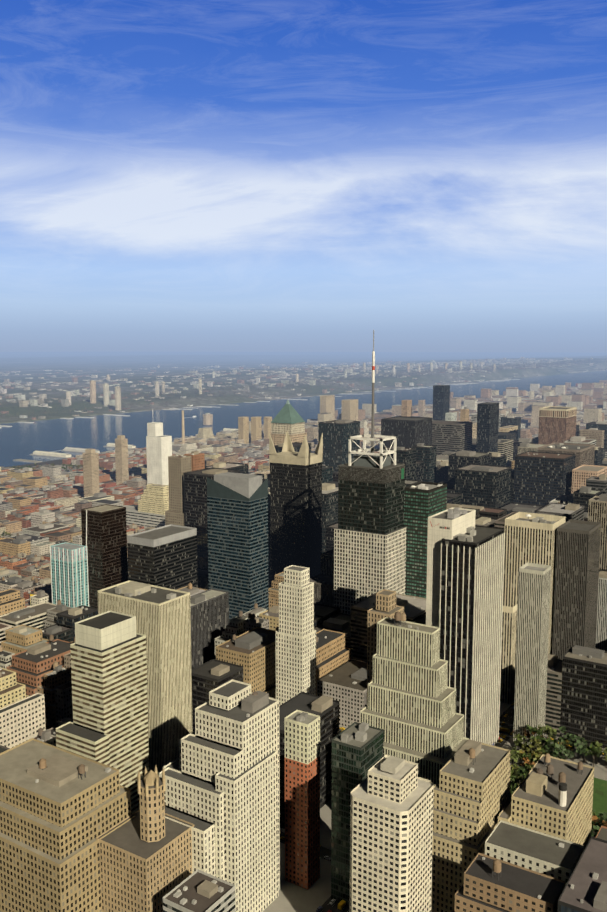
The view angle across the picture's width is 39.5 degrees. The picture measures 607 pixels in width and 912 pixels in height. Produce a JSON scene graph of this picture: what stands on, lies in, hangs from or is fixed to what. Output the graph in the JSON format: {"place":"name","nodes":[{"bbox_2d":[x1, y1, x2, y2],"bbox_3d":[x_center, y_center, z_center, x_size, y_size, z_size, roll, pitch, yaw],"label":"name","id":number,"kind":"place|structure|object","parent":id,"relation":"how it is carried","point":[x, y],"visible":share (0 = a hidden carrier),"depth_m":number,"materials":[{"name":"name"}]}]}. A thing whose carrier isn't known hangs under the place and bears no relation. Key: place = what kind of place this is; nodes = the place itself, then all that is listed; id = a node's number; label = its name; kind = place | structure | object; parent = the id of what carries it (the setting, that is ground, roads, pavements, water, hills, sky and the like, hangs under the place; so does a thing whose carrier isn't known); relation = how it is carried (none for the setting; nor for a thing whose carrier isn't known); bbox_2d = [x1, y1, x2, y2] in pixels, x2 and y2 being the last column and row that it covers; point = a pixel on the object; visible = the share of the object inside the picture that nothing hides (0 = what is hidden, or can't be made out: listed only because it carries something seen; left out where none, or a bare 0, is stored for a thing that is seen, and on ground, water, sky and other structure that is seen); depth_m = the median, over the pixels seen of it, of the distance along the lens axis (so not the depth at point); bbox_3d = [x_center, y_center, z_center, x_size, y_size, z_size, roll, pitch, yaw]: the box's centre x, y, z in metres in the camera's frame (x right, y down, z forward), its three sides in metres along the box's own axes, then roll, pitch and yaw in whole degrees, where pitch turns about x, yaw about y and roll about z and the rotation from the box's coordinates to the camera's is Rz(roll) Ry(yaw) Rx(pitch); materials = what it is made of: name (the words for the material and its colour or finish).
{"place":"outdoors","nodes":[
{"label":"outdoors","id":0,"kind":"place"},
{"bbox_2d":[0,353,606,423],"bbox_3d":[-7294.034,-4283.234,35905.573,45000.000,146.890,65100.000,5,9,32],"label":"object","id":1,"kind":"structure","parent":0,"point":[105,364],"depth_m":9732.31,"materials":[{"name":"grey"}]},
{"bbox_2d":[0,357,597,424],"bbox_3d":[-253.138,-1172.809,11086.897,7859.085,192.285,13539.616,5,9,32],"label":"distant buildings","id":2,"kind":"structure","parent":1,"relation":"on","point":[207,417],"depth_m":7529.59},
{"bbox_2d":[0,370,606,466],"bbox_3d":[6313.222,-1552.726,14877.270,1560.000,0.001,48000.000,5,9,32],"label":"river","id":3,"kind":"structure","parent":0,"point":[18,440],"depth_m":3931.25,"materials":[{"name":"liquid"}]},
{"bbox_2d":[0,352,606,911],"bbox_3d":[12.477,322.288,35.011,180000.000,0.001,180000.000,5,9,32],"label":"ground","id":4,"kind":"structure","parent":0,"point":[326,906],"depth_m":2437.66,"materials":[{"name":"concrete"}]},
{"bbox_2d":[29,588,51,604],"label":"billboards","id":5,"kind":"object","parent":4,"relation":"on","point":[48,590],"visible":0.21,"depth_m":998.01,"materials":[{"name":"yellow"}]},
{"bbox_2d":[0,379,519,462],"bbox_3d":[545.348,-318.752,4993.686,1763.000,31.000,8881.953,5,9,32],"label":"piers","id":6,"kind":"structure","parent":4,"relation":"on","point":[59,455],"depth_m":2775.07,"materials":[{"name":"grey concrete"}]},
{"bbox_2d":[0,357,600,536],"bbox_3d":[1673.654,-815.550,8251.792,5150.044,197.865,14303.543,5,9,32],"label":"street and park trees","id":7,"kind":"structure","parent":4,"relation":"on","point":[540,364],"depth_m":6680.40,"materials":[{"name":"green plant"}]},
{"bbox_2d":[0,464,603,911],"bbox_3d":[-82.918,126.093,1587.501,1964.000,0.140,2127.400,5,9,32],"label":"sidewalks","id":8,"kind":"structure","parent":4,"relation":"on","point":[298,898],"depth_m":516.25,"materials":[{"name":"grey concrete"}]},
{"bbox_2d":[1,468,603,911],"bbox_3d":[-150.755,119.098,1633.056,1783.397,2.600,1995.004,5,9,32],"label":"sidewalk","id":9,"kind":"structure","parent":4,"relation":"on","point":[339,906],"depth_m":694.35,"materials":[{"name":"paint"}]},
{"bbox_2d":[0,330,606,911],"bbox_3d":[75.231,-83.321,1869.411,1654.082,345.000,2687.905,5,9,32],"label":"buildings","id":10,"kind":"structure","parent":4,"relation":"on","point":[130,790],"depth_m":561.68,"materials":[{"name":"beige concrete"}]},
{"bbox_2d":[0,419,606,911],"bbox_3d":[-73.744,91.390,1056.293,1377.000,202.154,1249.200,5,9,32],"label":"city","id":11,"kind":"object","parent":4,"relation":"on","point":[518,869],"visible":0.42,"depth_m":765.94},
{"bbox_2d":[0,407,606,541],"bbox_3d":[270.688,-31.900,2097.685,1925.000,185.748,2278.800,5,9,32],"label":"city","id":12,"kind":"object","parent":4,"relation":"on","point":[50,501],"visible":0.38,"depth_m":1865.48},
{"bbox_2d":[305,380,606,429],"bbox_3d":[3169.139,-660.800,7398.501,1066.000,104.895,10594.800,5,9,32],"label":"city","id":13,"kind":"object","parent":4,"relation":"on","point":[588,401],"visible":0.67,"depth_m":4193.30},
{"bbox_2d":[508,360,606,369],"bbox_3d":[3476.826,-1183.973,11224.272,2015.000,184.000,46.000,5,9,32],"label":"hills","id":14,"kind":"structure","parent":4,"relation":"on","point":[570,368],"depth_m":11098.97,"materials":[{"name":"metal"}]},
{"bbox_2d":[0,0,606,352],"label":"sky","id":15,"kind":"structure","parent":0,"point":[176,175],"materials":[{"name":"blue"}]},
{"bbox_2d":[510,748,606,836],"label":"bryant park ground","id":16,"kind":"structure","parent":0,"point":[600,789],"depth_m":646.60,"materials":[{"name":"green plant"}]},
{"bbox_2d":[510,724,606,836],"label":"trees","id":17,"kind":"object","parent":16,"relation":"on","point":[520,772],"visible":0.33,"depth_m":656.90,"materials":[{"name":"green plant"}]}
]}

